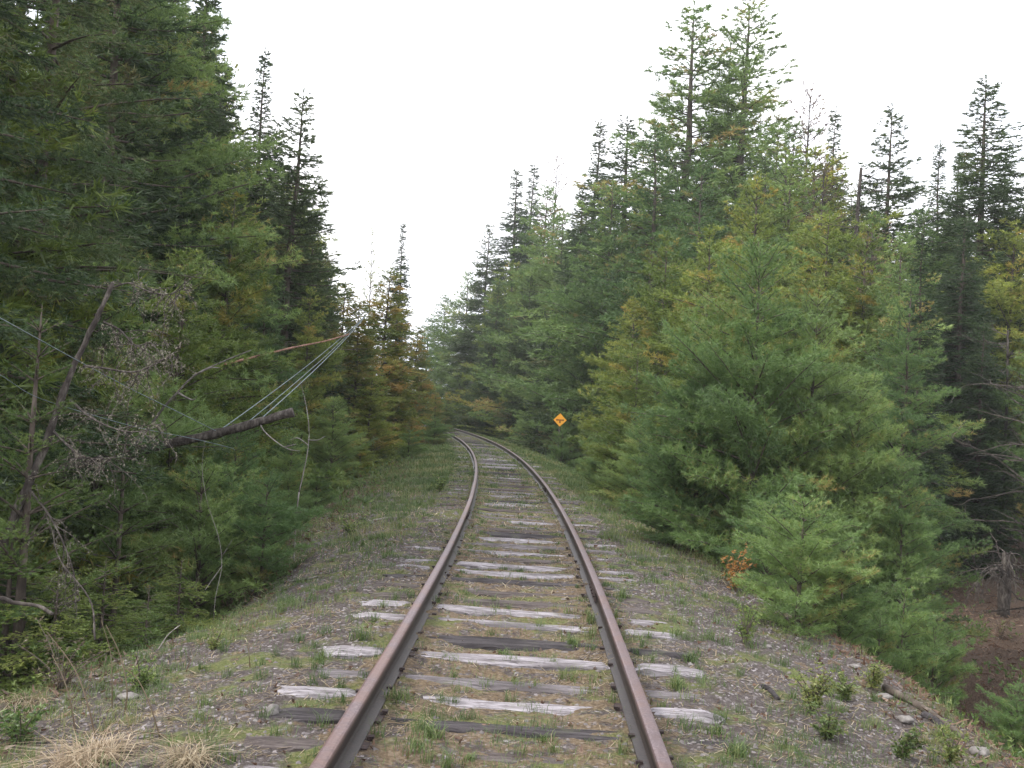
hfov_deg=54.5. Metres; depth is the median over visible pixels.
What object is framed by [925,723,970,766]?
shrub
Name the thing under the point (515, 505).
sleeper
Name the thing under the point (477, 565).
sleeper
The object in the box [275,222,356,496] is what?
spruce tree
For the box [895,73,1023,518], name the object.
spruce tree
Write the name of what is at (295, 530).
wood stub
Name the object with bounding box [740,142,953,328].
pine tree
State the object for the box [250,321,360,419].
wire
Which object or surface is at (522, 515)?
sleeper
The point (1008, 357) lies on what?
dead snag
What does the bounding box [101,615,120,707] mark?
dry stalk
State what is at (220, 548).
dead sapling
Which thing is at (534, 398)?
pine tree
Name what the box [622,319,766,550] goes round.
pine tree
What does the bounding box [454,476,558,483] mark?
sleeper
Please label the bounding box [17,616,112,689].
dead brush
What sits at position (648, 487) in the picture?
pine tree
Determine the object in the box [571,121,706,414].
pine tree
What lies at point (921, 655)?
young pine
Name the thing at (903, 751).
shrub
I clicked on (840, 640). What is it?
leaf litter
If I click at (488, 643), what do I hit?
sleeper
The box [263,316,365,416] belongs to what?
wire
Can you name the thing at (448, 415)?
pine tree
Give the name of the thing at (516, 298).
pine tree
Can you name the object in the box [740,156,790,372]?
spruce tree
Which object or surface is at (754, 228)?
pine tree
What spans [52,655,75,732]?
dry stalk
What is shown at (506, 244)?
fir tree
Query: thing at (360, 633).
grass tuft
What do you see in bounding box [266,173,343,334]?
pine tree
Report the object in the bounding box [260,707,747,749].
sleeper
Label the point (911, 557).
pine tree
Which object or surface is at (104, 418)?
wire
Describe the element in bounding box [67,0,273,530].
spruce tree
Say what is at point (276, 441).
dead branch
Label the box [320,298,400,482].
cedar tree
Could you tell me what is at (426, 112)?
sky
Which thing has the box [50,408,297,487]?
fallen log
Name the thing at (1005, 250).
spruce tree
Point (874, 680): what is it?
shrub
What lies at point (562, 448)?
young pine
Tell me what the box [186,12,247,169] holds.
pine tree
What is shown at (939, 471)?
fir tree
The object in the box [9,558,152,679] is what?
hemlock sapling
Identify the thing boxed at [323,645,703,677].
sleeper
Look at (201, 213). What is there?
spruce tree
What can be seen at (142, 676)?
shrub
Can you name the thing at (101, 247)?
pine tree
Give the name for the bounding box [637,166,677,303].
spruce tree
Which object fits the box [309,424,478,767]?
rail
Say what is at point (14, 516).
leaning dead tree
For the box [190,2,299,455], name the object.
spruce tree
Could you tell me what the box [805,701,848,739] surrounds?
shrub
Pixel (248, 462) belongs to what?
pine tree
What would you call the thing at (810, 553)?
young pine
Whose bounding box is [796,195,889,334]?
spruce tree
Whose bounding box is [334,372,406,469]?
pine tree
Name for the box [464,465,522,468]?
sleeper
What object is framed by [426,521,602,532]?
sleeper
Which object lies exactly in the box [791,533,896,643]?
young pine
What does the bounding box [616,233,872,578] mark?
pine tree
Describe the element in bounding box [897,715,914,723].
stone
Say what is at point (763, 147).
pine tree
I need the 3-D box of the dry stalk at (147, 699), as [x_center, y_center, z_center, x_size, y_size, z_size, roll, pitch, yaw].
[-1.895,1.622,5.128,0.286,0.363,0.067,3,-2,30]
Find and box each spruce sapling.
[0,302,136,697]
[0,369,68,688]
[53,400,186,660]
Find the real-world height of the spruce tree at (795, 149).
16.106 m
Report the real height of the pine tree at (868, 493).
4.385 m
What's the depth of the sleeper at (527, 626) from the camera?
7.96 m
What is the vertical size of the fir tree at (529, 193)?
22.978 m
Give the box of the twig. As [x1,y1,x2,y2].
[284,576,318,582]
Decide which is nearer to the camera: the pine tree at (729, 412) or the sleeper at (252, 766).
the sleeper at (252, 766)
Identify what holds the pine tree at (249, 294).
on the ground at (712, 697)
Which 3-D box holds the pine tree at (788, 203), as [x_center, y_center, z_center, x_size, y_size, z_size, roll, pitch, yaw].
[8.732,-1.528,32.174,7.422,12.420,7.528,4,-2,-19]
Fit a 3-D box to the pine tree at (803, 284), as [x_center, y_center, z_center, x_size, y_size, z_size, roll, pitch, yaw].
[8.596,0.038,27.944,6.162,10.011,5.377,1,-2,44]
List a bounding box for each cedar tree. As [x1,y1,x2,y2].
[314,281,392,451]
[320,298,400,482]
[345,266,428,462]
[406,324,436,442]
[424,392,449,435]
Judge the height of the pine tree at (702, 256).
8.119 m
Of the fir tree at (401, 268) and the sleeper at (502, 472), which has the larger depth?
the fir tree at (401, 268)
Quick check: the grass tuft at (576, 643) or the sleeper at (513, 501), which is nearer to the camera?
the grass tuft at (576, 643)
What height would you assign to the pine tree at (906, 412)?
6.949 m
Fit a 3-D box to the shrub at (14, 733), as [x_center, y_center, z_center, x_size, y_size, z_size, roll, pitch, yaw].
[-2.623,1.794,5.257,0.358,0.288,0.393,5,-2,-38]
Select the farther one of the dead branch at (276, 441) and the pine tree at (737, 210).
the pine tree at (737, 210)
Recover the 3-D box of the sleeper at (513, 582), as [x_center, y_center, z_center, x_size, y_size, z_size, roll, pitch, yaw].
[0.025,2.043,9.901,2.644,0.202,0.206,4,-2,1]
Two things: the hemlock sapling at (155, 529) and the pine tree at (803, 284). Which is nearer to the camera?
the hemlock sapling at (155, 529)
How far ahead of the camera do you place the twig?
10.39 m
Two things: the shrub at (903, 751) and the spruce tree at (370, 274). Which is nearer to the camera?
the shrub at (903, 751)
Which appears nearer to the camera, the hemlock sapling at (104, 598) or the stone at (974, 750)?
the stone at (974, 750)
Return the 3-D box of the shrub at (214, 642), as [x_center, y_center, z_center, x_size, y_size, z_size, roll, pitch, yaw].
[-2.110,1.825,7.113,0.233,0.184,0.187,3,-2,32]
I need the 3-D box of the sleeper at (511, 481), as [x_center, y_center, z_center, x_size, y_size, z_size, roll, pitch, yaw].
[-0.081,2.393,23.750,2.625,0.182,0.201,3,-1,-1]
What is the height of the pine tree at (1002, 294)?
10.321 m
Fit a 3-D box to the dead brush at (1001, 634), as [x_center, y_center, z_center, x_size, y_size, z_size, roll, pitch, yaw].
[10.061,4.978,20.398,0.811,0.634,0.799,3,-1,0]
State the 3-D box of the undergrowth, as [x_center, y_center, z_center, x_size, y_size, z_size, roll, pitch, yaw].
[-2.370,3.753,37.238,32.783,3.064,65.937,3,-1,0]
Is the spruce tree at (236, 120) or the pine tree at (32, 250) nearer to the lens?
the pine tree at (32, 250)
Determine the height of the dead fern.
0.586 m
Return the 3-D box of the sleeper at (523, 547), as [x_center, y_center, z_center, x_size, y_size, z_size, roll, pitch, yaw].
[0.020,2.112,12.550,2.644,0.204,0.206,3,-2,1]
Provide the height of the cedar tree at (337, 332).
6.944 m
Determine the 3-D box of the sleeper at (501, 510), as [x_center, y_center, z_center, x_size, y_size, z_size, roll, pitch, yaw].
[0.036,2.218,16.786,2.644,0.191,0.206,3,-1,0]
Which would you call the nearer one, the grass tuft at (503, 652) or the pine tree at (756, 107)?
the grass tuft at (503, 652)
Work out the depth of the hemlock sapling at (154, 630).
8.21 m
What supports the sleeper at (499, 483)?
on the ground at (712, 697)
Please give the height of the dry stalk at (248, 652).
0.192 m
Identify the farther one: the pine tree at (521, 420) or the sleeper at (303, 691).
the pine tree at (521, 420)
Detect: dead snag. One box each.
[805,147,913,316]
[915,369,1023,614]
[931,321,1023,561]
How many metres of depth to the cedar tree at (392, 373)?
36.77 m
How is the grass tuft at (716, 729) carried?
on the ground at (712, 697)
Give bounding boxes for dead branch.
[0,596,53,614]
[52,531,95,640]
[136,350,250,444]
[157,625,179,649]
[260,425,297,450]
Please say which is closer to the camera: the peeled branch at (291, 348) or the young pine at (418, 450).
the peeled branch at (291, 348)
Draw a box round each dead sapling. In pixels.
[202,443,231,622]
[291,381,324,491]
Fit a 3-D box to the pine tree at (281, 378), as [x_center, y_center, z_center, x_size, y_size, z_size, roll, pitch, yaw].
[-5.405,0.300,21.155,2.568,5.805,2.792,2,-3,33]
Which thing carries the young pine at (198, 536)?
on the ground at (712, 697)
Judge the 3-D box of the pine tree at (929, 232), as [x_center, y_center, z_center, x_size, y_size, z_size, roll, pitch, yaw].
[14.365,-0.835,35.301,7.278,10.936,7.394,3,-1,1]
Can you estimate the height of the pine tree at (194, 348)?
5.204 m
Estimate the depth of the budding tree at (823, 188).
38.16 m
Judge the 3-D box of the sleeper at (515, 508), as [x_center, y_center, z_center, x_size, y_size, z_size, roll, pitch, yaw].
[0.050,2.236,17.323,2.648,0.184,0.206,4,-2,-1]
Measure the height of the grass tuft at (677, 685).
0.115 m
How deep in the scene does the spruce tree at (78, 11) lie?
12.22 m
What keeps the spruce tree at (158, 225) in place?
on the ground at (712, 697)
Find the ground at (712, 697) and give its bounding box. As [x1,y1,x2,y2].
[0,423,1023,767]
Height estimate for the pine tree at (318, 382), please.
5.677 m
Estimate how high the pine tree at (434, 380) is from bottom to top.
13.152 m
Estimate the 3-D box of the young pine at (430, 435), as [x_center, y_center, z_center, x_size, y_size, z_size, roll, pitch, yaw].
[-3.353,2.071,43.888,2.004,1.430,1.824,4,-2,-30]
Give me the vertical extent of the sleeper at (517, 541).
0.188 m
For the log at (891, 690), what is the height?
0.070 m
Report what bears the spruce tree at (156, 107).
on the ground at (712, 697)
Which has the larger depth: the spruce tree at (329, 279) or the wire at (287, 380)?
the spruce tree at (329, 279)
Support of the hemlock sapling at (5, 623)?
on the ground at (712, 697)
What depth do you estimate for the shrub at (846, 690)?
6.81 m
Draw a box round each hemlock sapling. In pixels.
[0,511,139,700]
[0,571,117,695]
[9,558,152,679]
[97,583,182,662]
[100,473,211,641]
[133,556,223,640]
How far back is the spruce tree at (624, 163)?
50.03 m
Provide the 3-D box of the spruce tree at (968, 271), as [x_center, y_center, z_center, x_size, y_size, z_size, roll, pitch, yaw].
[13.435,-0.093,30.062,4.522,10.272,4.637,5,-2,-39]
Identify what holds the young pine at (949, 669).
on the ground at (712, 697)
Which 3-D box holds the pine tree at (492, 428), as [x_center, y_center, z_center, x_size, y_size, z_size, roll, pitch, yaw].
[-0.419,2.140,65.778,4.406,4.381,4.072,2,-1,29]
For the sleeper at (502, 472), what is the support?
on the ground at (712, 697)
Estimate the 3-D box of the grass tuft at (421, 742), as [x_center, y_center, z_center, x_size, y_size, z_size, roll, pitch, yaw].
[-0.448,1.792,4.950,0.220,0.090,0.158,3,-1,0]
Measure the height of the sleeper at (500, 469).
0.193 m
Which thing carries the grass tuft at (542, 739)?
on the ground at (712, 697)
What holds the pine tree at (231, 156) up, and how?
on the ground at (712, 697)
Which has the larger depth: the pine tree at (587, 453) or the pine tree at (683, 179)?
the pine tree at (683, 179)
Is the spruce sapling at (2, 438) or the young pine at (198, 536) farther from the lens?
the young pine at (198, 536)
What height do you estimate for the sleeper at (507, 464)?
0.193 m
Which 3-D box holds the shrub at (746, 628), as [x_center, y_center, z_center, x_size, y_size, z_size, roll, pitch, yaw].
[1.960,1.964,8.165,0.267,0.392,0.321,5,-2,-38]
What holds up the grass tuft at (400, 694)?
on the ground at (712, 697)
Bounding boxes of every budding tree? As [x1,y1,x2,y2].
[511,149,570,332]
[712,146,845,328]
[778,80,847,218]
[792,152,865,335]
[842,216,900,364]
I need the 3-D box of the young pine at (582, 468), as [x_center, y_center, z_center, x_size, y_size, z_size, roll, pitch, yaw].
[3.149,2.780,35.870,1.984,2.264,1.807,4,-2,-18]
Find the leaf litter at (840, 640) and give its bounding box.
[0,436,1023,767]
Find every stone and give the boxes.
[116,692,138,700]
[265,704,279,715]
[849,664,861,668]
[876,693,893,700]
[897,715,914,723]
[969,746,989,757]
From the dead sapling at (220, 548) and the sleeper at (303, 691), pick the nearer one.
the sleeper at (303, 691)
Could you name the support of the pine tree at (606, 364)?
on the ground at (712, 697)
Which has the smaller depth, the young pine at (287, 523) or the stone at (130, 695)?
the stone at (130, 695)
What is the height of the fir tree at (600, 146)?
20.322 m
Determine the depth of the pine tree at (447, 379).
87.41 m
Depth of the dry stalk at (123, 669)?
5.65 m
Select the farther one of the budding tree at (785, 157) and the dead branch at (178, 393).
the budding tree at (785, 157)
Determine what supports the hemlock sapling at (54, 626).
on the ground at (712, 697)
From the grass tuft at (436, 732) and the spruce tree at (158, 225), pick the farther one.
the spruce tree at (158, 225)
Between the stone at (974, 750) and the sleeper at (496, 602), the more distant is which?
the sleeper at (496, 602)
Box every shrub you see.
[0,702,48,744]
[115,650,160,690]
[203,625,234,649]
[335,510,369,534]
[430,474,452,491]
[726,598,765,644]
[787,656,843,711]
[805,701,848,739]
[832,672,862,700]
[860,663,891,689]
[883,721,935,758]
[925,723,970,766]
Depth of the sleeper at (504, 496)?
19.60 m
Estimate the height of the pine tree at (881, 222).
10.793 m
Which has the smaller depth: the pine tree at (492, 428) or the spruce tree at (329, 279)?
the pine tree at (492, 428)
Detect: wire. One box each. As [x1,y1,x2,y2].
[0,318,215,430]
[0,375,234,449]
[224,312,368,426]
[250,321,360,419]
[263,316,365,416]
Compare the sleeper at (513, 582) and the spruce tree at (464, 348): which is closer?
the sleeper at (513, 582)
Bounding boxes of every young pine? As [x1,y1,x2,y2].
[111,453,272,628]
[195,469,332,590]
[302,467,342,511]
[393,427,430,457]
[420,415,455,444]
[547,425,583,466]
[571,428,625,489]
[571,436,594,472]
[712,494,825,592]
[730,486,881,639]
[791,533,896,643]
[849,604,906,672]
[857,580,951,691]
[899,604,979,719]
[972,677,1023,761]
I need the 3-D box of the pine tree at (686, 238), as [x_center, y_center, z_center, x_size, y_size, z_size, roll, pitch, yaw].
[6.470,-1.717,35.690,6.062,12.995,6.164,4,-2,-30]
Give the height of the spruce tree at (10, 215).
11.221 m
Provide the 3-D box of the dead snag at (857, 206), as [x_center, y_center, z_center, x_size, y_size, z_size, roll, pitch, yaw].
[12.339,-2.029,36.053,2.931,13.082,3.704,4,-2,-27]
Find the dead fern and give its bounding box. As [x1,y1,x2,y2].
[721,543,756,591]
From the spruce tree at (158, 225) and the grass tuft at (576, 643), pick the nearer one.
the grass tuft at (576, 643)
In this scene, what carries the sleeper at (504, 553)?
on the ground at (712, 697)
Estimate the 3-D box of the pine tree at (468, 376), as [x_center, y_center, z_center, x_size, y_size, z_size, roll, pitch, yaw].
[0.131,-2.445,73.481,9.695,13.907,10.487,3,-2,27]
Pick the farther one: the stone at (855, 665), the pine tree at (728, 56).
the pine tree at (728, 56)
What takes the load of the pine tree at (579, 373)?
on the ground at (712, 697)
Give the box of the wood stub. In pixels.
[293,492,299,560]
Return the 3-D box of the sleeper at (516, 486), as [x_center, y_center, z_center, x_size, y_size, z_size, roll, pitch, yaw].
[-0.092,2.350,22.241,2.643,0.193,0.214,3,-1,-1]
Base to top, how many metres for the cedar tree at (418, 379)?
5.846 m
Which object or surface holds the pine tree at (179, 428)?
on the ground at (712, 697)
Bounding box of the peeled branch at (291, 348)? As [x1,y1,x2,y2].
[224,333,349,364]
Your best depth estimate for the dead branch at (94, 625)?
7.18 m
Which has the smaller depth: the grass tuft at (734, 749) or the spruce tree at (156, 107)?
the grass tuft at (734, 749)
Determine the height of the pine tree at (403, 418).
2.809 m
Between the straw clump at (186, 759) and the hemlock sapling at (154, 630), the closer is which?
the straw clump at (186, 759)
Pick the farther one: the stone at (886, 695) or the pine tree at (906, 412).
the pine tree at (906, 412)
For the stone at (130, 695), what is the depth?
5.99 m
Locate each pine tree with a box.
[0,0,239,584]
[0,0,307,533]
[0,2,190,686]
[0,279,239,658]
[25,0,296,287]
[78,246,271,601]
[81,190,345,541]
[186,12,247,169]
[187,419,291,591]
[230,265,316,513]
[261,427,320,525]
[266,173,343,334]
[268,286,347,496]
[285,394,371,497]
[293,215,342,347]
[306,234,345,333]
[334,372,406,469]
[341,431,382,481]
[382,384,421,454]
[408,316,439,410]
[412,270,482,427]
[415,293,459,420]
[437,312,473,428]
[439,406,457,431]
[442,259,527,431]
[467,184,572,426]
[474,0,756,401]
[478,396,513,437]
[482,212,577,437]
[503,358,553,454]
[506,401,540,449]
[509,180,646,467]
[529,313,573,460]
[565,228,719,493]
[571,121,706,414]
[572,295,657,471]
[573,346,627,472]
[575,412,615,474]
[582,348,672,504]
[589,419,661,513]
[593,159,735,411]
[601,223,774,553]
[607,0,855,329]
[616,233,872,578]
[618,415,721,546]
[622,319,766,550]
[668,121,865,294]
[670,170,814,514]
[672,29,766,237]
[685,187,755,332]
[699,150,874,480]
[699,280,905,629]
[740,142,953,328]
[741,210,887,556]
[762,218,969,529]
[773,230,992,579]
[776,371,956,655]
[819,456,959,682]
[830,211,940,377]
[831,278,994,644]
[872,207,1020,474]
[929,216,1023,517]
[977,339,1023,561]
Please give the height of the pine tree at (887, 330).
9.259 m
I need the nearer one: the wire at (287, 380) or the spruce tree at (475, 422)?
the wire at (287, 380)
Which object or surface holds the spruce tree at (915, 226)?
on the ground at (712, 697)
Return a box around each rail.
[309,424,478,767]
[449,427,672,767]
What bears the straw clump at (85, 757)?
on the ground at (712, 697)
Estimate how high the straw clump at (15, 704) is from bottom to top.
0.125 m
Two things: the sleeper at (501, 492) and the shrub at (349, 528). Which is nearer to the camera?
the shrub at (349, 528)
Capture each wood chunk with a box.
[760,684,779,699]
[920,711,948,729]
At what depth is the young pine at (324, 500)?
16.91 m
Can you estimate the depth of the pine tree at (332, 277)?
96.40 m
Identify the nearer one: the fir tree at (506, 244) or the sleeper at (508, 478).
the sleeper at (508, 478)
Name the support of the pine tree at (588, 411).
on the ground at (712, 697)
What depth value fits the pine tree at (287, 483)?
15.40 m
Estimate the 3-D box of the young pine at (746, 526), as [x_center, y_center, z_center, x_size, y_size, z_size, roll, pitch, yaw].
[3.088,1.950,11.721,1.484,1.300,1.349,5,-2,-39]
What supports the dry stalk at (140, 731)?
on the ground at (712, 697)
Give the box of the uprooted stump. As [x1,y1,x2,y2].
[947,532,1023,617]
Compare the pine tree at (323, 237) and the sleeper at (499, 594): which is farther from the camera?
the pine tree at (323, 237)
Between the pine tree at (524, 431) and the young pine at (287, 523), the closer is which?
the young pine at (287, 523)
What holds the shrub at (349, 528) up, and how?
on the ground at (712, 697)
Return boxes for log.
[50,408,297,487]
[882,684,967,741]
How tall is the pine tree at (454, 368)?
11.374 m
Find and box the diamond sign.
[553,413,566,454]
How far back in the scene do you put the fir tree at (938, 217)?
38.20 m
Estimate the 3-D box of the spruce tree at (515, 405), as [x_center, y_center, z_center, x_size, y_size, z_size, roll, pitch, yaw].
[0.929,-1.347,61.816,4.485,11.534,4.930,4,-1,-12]
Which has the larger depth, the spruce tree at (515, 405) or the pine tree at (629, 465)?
the spruce tree at (515, 405)
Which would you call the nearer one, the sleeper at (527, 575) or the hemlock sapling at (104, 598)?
the hemlock sapling at (104, 598)
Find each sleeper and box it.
[243,734,690,766]
[244,765,363,767]
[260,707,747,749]
[277,686,725,723]
[316,667,705,701]
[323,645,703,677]
[341,631,690,660]
[352,612,677,639]
[358,600,665,625]
[368,592,660,614]
[372,582,649,602]
[382,574,639,590]
[392,564,634,580]
[400,559,635,574]
[403,546,607,559]
[407,553,630,567]
[410,540,616,553]
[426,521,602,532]
[433,512,542,520]
[440,497,579,505]
[440,503,590,514]
[440,525,608,535]
[443,506,591,515]
[443,530,596,539]
[444,495,579,503]
[444,510,590,520]
[447,517,596,526]
[449,487,571,494]
[452,489,533,495]
[454,471,548,476]
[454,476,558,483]
[455,473,555,478]
[458,480,528,484]
[460,468,541,472]
[461,470,551,475]
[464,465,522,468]
[464,493,567,499]
[466,467,521,470]
[477,460,531,463]
[479,484,566,490]
[479,537,617,547]
[480,463,541,467]
[481,476,552,481]
[484,503,583,510]
[487,479,561,484]
[492,502,583,508]
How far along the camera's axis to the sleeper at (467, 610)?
8.41 m
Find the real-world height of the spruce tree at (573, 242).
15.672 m
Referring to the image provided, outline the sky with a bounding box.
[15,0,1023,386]
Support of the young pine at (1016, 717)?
on the ground at (712, 697)
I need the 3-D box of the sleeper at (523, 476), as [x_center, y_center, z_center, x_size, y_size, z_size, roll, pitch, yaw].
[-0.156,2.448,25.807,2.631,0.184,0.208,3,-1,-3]
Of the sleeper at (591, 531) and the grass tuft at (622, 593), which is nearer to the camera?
the grass tuft at (622, 593)
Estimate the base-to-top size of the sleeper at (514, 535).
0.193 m
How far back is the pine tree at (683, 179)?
46.68 m
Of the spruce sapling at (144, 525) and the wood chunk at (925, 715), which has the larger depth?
the spruce sapling at (144, 525)
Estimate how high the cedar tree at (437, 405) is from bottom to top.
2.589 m
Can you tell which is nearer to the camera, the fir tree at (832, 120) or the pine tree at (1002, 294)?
the pine tree at (1002, 294)
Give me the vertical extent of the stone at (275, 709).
0.115 m
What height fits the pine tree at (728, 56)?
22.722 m
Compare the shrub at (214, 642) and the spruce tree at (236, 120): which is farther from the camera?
the spruce tree at (236, 120)
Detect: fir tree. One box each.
[171,0,267,472]
[234,46,289,497]
[380,221,414,413]
[466,166,531,414]
[504,162,544,292]
[554,117,614,310]
[815,104,850,228]
[879,233,956,599]
[904,139,955,298]
[923,217,1016,546]
[938,149,971,271]
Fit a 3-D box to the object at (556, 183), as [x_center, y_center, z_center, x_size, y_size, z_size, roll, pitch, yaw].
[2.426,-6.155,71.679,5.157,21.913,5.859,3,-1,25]
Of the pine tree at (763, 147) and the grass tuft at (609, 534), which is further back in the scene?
the pine tree at (763, 147)
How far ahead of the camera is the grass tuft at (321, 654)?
6.64 m
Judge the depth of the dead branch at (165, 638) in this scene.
7.01 m
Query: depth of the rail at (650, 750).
6.70 m
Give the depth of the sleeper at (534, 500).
19.21 m
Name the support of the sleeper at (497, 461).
on the ground at (712, 697)
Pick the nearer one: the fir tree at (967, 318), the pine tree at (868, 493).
the pine tree at (868, 493)
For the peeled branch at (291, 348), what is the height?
1.175 m
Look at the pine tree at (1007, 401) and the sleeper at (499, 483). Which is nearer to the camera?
the sleeper at (499, 483)
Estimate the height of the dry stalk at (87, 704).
0.526 m
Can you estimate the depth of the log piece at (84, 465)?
9.16 m
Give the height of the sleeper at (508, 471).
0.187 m
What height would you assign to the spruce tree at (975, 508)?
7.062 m
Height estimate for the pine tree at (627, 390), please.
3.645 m
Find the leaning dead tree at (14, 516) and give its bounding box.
[0,263,213,642]
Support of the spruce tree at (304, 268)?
on the ground at (712, 697)
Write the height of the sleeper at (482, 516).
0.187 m
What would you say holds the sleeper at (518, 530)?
on the ground at (712, 697)
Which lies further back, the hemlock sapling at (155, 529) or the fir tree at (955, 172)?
the fir tree at (955, 172)
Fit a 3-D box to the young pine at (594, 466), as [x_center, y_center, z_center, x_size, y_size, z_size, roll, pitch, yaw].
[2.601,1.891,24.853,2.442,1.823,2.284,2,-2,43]
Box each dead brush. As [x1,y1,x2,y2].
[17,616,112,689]
[977,612,1020,639]
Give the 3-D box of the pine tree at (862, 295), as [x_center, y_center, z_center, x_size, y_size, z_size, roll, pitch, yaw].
[9.397,0.233,27.125,5.942,9.697,5.185,3,-2,20]
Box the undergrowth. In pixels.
[7,435,1023,767]
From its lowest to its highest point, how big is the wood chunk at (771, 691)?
0.055 m
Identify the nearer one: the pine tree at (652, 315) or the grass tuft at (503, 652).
the grass tuft at (503, 652)
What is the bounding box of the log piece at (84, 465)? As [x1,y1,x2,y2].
[59,455,103,472]
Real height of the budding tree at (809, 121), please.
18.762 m
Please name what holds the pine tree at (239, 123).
on the ground at (712, 697)
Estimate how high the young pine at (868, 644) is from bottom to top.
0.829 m
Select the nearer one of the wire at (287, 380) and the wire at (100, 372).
the wire at (100, 372)
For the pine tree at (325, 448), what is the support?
on the ground at (712, 697)
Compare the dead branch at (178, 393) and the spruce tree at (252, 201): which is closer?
the dead branch at (178, 393)
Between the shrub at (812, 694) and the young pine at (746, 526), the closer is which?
the shrub at (812, 694)
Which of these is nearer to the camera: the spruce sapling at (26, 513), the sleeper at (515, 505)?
the spruce sapling at (26, 513)
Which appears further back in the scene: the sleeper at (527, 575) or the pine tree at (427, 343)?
the pine tree at (427, 343)
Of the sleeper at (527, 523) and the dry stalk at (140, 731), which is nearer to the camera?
the dry stalk at (140, 731)
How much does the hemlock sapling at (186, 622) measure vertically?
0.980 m
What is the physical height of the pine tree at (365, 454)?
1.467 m
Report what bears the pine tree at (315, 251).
on the ground at (712, 697)
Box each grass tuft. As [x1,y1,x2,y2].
[311,648,335,661]
[344,620,375,641]
[383,684,419,706]
[403,735,439,753]
[409,718,447,743]
[462,752,477,763]
[496,649,510,654]
[533,729,559,744]
[569,639,584,649]
[595,526,623,540]
[610,584,637,598]
[666,673,689,692]
[677,651,698,662]
[700,722,730,739]
[723,736,759,761]
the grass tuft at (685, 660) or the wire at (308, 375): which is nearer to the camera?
the grass tuft at (685, 660)
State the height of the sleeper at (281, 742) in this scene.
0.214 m
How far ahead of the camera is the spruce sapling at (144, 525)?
10.38 m
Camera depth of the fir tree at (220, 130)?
21.19 m
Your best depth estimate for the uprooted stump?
22.59 m
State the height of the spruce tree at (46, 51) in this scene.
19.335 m
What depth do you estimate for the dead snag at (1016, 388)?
19.25 m
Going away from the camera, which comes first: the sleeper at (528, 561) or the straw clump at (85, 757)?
the straw clump at (85, 757)
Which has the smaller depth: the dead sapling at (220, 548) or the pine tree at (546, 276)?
the dead sapling at (220, 548)
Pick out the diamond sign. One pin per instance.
(559, 419)
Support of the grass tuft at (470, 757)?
on the ground at (712, 697)
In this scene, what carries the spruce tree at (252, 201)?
on the ground at (712, 697)
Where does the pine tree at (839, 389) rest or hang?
on the ground at (712, 697)
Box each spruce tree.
[0,0,161,676]
[0,0,171,672]
[6,0,264,598]
[18,11,85,238]
[51,0,251,447]
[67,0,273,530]
[126,53,255,431]
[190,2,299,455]
[206,56,301,444]
[236,158,289,423]
[249,87,379,476]
[250,124,376,415]
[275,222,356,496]
[322,259,340,312]
[352,225,380,347]
[441,221,505,429]
[450,281,511,437]
[488,274,540,446]
[508,189,595,462]
[519,114,671,467]
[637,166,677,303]
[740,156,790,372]
[783,141,816,219]
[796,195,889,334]
[847,101,949,303]
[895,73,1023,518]
[901,208,922,279]
[919,212,1023,553]
[933,318,1023,578]
[967,173,1023,380]
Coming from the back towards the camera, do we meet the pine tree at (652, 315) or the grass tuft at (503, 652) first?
the pine tree at (652, 315)
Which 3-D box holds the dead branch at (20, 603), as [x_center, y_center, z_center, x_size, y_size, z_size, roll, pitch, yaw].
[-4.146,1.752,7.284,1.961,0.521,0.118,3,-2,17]
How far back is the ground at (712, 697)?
6.82 m
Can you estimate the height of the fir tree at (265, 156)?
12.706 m
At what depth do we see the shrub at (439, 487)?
20.06 m
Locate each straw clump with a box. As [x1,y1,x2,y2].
[0,686,65,716]
[2,711,175,767]
[102,732,253,767]
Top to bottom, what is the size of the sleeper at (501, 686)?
0.213 m
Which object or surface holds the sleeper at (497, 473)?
on the ground at (712, 697)
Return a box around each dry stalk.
[47,632,96,741]
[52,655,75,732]
[99,721,171,736]
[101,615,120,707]
[106,625,127,714]
[125,666,168,737]
[245,639,256,667]
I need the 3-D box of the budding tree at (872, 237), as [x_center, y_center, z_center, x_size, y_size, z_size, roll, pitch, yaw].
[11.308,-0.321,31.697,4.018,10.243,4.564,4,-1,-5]
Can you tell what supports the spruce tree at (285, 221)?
on the ground at (712, 697)

